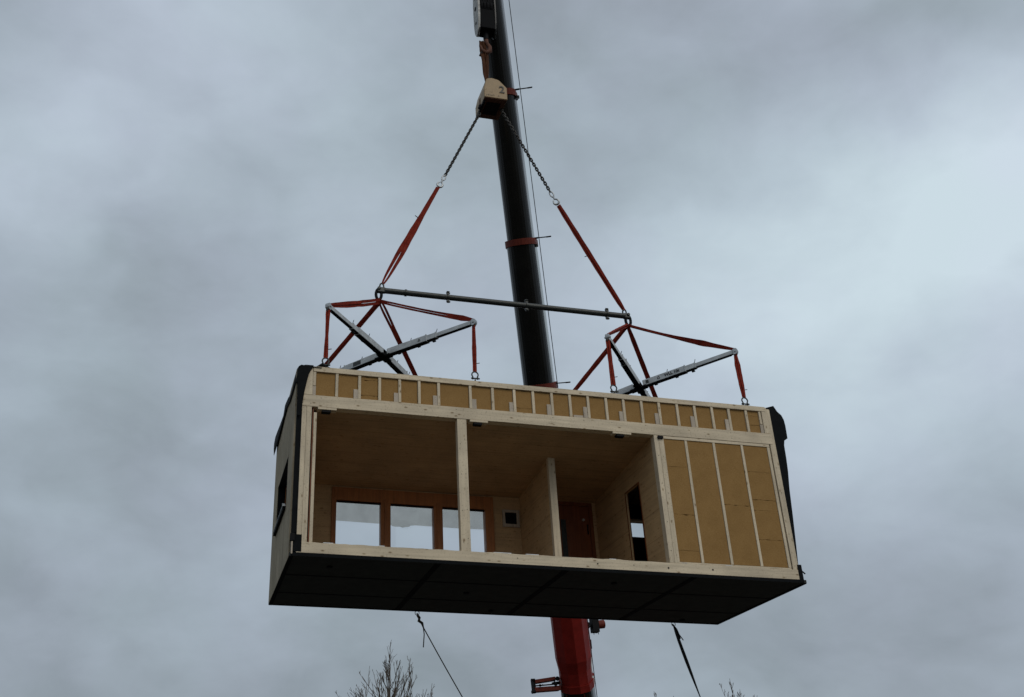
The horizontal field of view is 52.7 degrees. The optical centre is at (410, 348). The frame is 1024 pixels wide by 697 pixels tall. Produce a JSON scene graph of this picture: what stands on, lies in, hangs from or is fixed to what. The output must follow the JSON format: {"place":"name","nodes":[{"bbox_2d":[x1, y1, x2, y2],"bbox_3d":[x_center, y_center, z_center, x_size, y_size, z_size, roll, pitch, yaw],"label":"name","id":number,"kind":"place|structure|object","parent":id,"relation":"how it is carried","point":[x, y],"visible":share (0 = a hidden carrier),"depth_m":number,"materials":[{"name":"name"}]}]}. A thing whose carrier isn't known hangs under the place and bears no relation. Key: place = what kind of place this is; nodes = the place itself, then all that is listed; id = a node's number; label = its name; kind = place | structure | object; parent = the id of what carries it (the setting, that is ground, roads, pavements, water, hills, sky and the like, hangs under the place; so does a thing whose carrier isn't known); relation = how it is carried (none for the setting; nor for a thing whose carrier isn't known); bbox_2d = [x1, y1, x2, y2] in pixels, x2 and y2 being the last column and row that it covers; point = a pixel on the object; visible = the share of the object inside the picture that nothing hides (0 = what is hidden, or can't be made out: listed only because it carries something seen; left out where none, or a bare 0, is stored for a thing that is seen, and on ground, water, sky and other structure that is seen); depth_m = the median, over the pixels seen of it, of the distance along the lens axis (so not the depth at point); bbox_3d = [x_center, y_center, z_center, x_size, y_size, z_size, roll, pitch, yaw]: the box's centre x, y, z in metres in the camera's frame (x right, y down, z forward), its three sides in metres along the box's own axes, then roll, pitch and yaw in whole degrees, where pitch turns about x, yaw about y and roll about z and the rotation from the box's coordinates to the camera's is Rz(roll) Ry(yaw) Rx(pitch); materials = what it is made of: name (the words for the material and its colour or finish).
{"place":"outdoors","nodes":[
{"label":"outdoors","id":0,"kind":"place"},
{"bbox_2d":[0,0,1023,696],"label":"sky","id":1,"kind":"structure","parent":0,"point":[829,194],"materials":[{"name":"grey"}]},
{"label":"ground","id":2,"kind":"structure","parent":0,"visible":0},
{"bbox_2d":[335,640,434,696],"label":"bare tree","id":3,"kind":"object","parent":2,"relation":"on","point":[389,687],"visible":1,"depth_m":39.75,"materials":[{"name":"brown plant"}]},
{"bbox_2d":[483,0,605,696],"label":"mobile crane","id":4,"kind":"object","parent":2,"relation":"on","point":[572,642],"visible":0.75,"depth_m":24.93,"materials":[{"name":"black paint"}]},
{"bbox_2d":[473,0,496,54],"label":"hook block","id":5,"kind":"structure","parent":4,"relation":"hanging from","point":[485,21],"depth_m":24.23,"materials":[{"name":"black paint"}]},
{"bbox_2d":[479,40,488,80],"bbox_3d":[1.746,-6.571,23.738,0.288,1.450,0.115,19,-33,-33],"label":"rigging strop","id":6,"kind":"object","parent":5,"relation":"hanging from","point":[485,60],"visible":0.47,"depth_m":23.78,"materials":[{"name":"fabric"}]},
{"bbox_2d":[475,78,506,119],"bbox_3d":[1.812,-5.656,23.317,0.606,0.670,0.734,5,-28,-11],"label":"crane weight","id":7,"kind":"object","parent":6,"relation":"hanging from","point":[492,100],"visible":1,"depth_m":23.08,"materials":[{"name":"beige paint"}]},
{"bbox_2d":[436,112,480,187],"bbox_3d":[1.078,-4.363,22.414,1.082,2.234,0.072,5,-28,-11],"label":"chain leg","id":8,"kind":"object","parent":7,"relation":"hanging from","point":[460,147],"visible":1,"depth_m":22.34,"materials":[{"name":"metal"}]},
{"bbox_2d":[382,187,439,283],"bbox_3d":[0.031,-2.357,21.095,1.256,2.580,0.038,5,-28,-11],"label":"lifting sling","id":9,"kind":"object","parent":8,"relation":"hanging from","point":[404,246],"visible":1,"depth_m":21.00,"materials":[{"name":"red fabric"}]},
{"bbox_2d":[499,108,559,205],"bbox_3d":[2.617,-4.341,22.790,1.298,2.632,0.088,5,-28,-11],"label":"chain leg","id":10,"kind":"object","parent":7,"relation":"hanging from","point":[527,153],"visible":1,"depth_m":22.72,"materials":[{"name":"metal"}]},
{"bbox_2d":[557,205,624,310],"bbox_3d":[3.844,-1.951,21.857,1.309,2.522,0.094,5,-28,-11],"label":"lifting sling","id":11,"kind":"object","parent":10,"relation":"hanging from","point":[587,251],"visible":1,"depth_m":21.84,"materials":[{"name":"red fabric"}]},
{"bbox_2d":[375,283,631,324],"bbox_3d":[1.957,-0.880,20.806,5.448,0.431,0.142,5,-28,-11],"label":"pipe spreader","id":12,"kind":"object","parent":11,"relation":"hanging from","point":[527,306],"visible":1,"depth_m":20.76,"materials":[{"name":"metal"}]},
{"bbox_2d":[324,305,378,363],"bbox_3d":[-1.302,-0.113,20.343,1.805,1.350,0.100,-19,-33,31],"label":"lifting sling","id":13,"kind":"object","parent":12,"relation":"hanging from","point":[362,321],"visible":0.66,"depth_m":20.31,"materials":[{"name":"red fabric"}]},
{"bbox_2d":[331,298,379,307],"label":"lifting sling","id":14,"kind":"object","parent":12,"relation":"hanging from","point":[348,304],"visible":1,"depth_m":19.18,"materials":[{"name":"red fabric"}]},
{"bbox_2d":[325,303,476,374],"bbox_3d":[-0.449,0.094,19.599,2.796,0.383,2.939,5,-28,-11],"label":"cross spreader","id":15,"kind":"object","parent":14,"relation":"hanging from","point":[381,353],"visible":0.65,"depth_m":19.21,"materials":[{"name":"paint"}]},
{"bbox_2d":[322,309,330,365],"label":"lifting sling","id":16,"kind":"object","parent":15,"relation":"hanging from","point":[326,349],"visible":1,"depth_m":17.83,"materials":[{"name":"fabric"}]},
{"bbox_2d":[268,363,806,626],"bbox_3d":[2.145,2.917,18.945,9.148,3.470,3.450,5,-28,-11],"label":"timber module","id":17,"kind":"object","parent":16,"relation":"hanging from","point":[562,490],"visible":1,"depth_m":18.17,"materials":[{"name":"brown wood"}]},
{"bbox_2d":[331,487,494,551],"bbox_3d":[0.066,3.594,19.542,3.190,1.750,0.175,5,-28,-11],"label":"window frame","id":18,"kind":"structure","parent":17,"relation":"in","point":[385,499],"depth_m":19.73,"materials":[{"name":"brown wood"}]},
{"bbox_2d":[416,613,462,696],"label":"tag line","id":19,"kind":"object","parent":17,"relation":"hanging from","point":[419,620],"visible":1,"depth_m":19.23,"materials":[{"name":"fabric"}]},
{"bbox_2d":[558,501,596,558],"bbox_3d":[3.278,4.004,20.140,0.770,2.030,0.095,5,-28,-11],"label":"door","id":20,"kind":"structure","parent":17,"relation":"in","point":[577,535],"depth_m":20.34,"materials":[{"name":"wood"}]},
{"bbox_2d":[672,624,700,696],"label":"tag line","id":21,"kind":"object","parent":17,"relation":"hanging from","point":[678,636],"visible":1,"depth_m":20.18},
{"bbox_2d":[471,325,479,379],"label":"lifting sling","id":22,"kind":"object","parent":15,"relation":"hanging from","point":[474,355],"visible":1,"depth_m":18.34,"materials":[{"name":"fabric"}]},
{"bbox_2d":[379,303,417,375],"bbox_3d":[-0.146,0.000,20.576,0.099,1.350,1.826,-15,-31,26],"label":"lifting sling","id":23,"kind":"object","parent":12,"relation":"hanging from","point":[405,354],"visible":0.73,"depth_m":20.46,"materials":[{"name":"red fabric"}]},
{"bbox_2d":[380,300,472,320],"bbox_3d":[0.280,-0.730,19.448,2.107,1.129,0.032,-17,-32,28],"label":"lifting sling","id":24,"kind":"object","parent":12,"relation":"hanging from","point":[456,317],"visible":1,"depth_m":19.34,"materials":[{"name":"red fabric"}]},
{"bbox_2d":[573,328,626,389],"bbox_3d":[3.705,0.516,21.278,1.938,1.772,0.082,-16,-31,27],"label":"lifting sling","id":25,"kind":"object","parent":12,"relation":"hanging from","point":[600,358],"visible":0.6,"depth_m":21.26,"materials":[{"name":"red fabric"}]},
{"bbox_2d":[607,324,627,334],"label":"lifting sling","id":26,"kind":"object","parent":12,"relation":"hanging from","point":[620,328],"visible":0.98,"depth_m":20.27,"materials":[{"name":"red fabric"}]},
{"bbox_2d":[604,334,737,396],"bbox_3d":[4.587,0.786,20.562,2.977,0.700,2.908,5,-28,-11],"label":"cross spreader","id":27,"kind":"object","parent":26,"relation":"hanging from","point":[637,386],"visible":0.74,"depth_m":20.18,"materials":[{"name":"paint"}]},
{"bbox_2d":[605,339,618,392],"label":"lifting sling","id":28,"kind":"object","parent":27,"relation":"hanging from","point":[611,367],"visible":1,"depth_m":18.90,"materials":[{"name":"fabric"}]},
{"bbox_2d":[734,354,749,404],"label":"lifting sling","id":29,"kind":"object","parent":27,"relation":"hanging from","point":[739,374],"visible":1,"depth_m":19.46,"materials":[{"name":"fabric"}]},
{"bbox_2d":[627,327,657,396],"bbox_3d":[4.995,0.567,21.602,0.094,1.580,1.915,-16,-31,27],"label":"lifting sling","id":30,"kind":"object","parent":12,"relation":"hanging from","point":[641,360],"visible":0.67,"depth_m":21.48,"materials":[{"name":"red fabric"}]},
{"bbox_2d":[627,324,732,349],"bbox_3d":[5.388,-0.232,20.526,2.074,1.177,0.047,-16,-31,26],"label":"lifting sling","id":31,"kind":"object","parent":12,"relation":"hanging from","point":[700,342],"visible":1,"depth_m":20.37,"materials":[{"name":"red fabric"}]},
{"bbox_2d":[719,678,754,696],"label":"bare tree","id":32,"kind":"object","parent":2,"relation":"on","point":[731,686],"visible":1,"depth_m":53.31,"materials":[{"name":"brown plant"}]}
]}

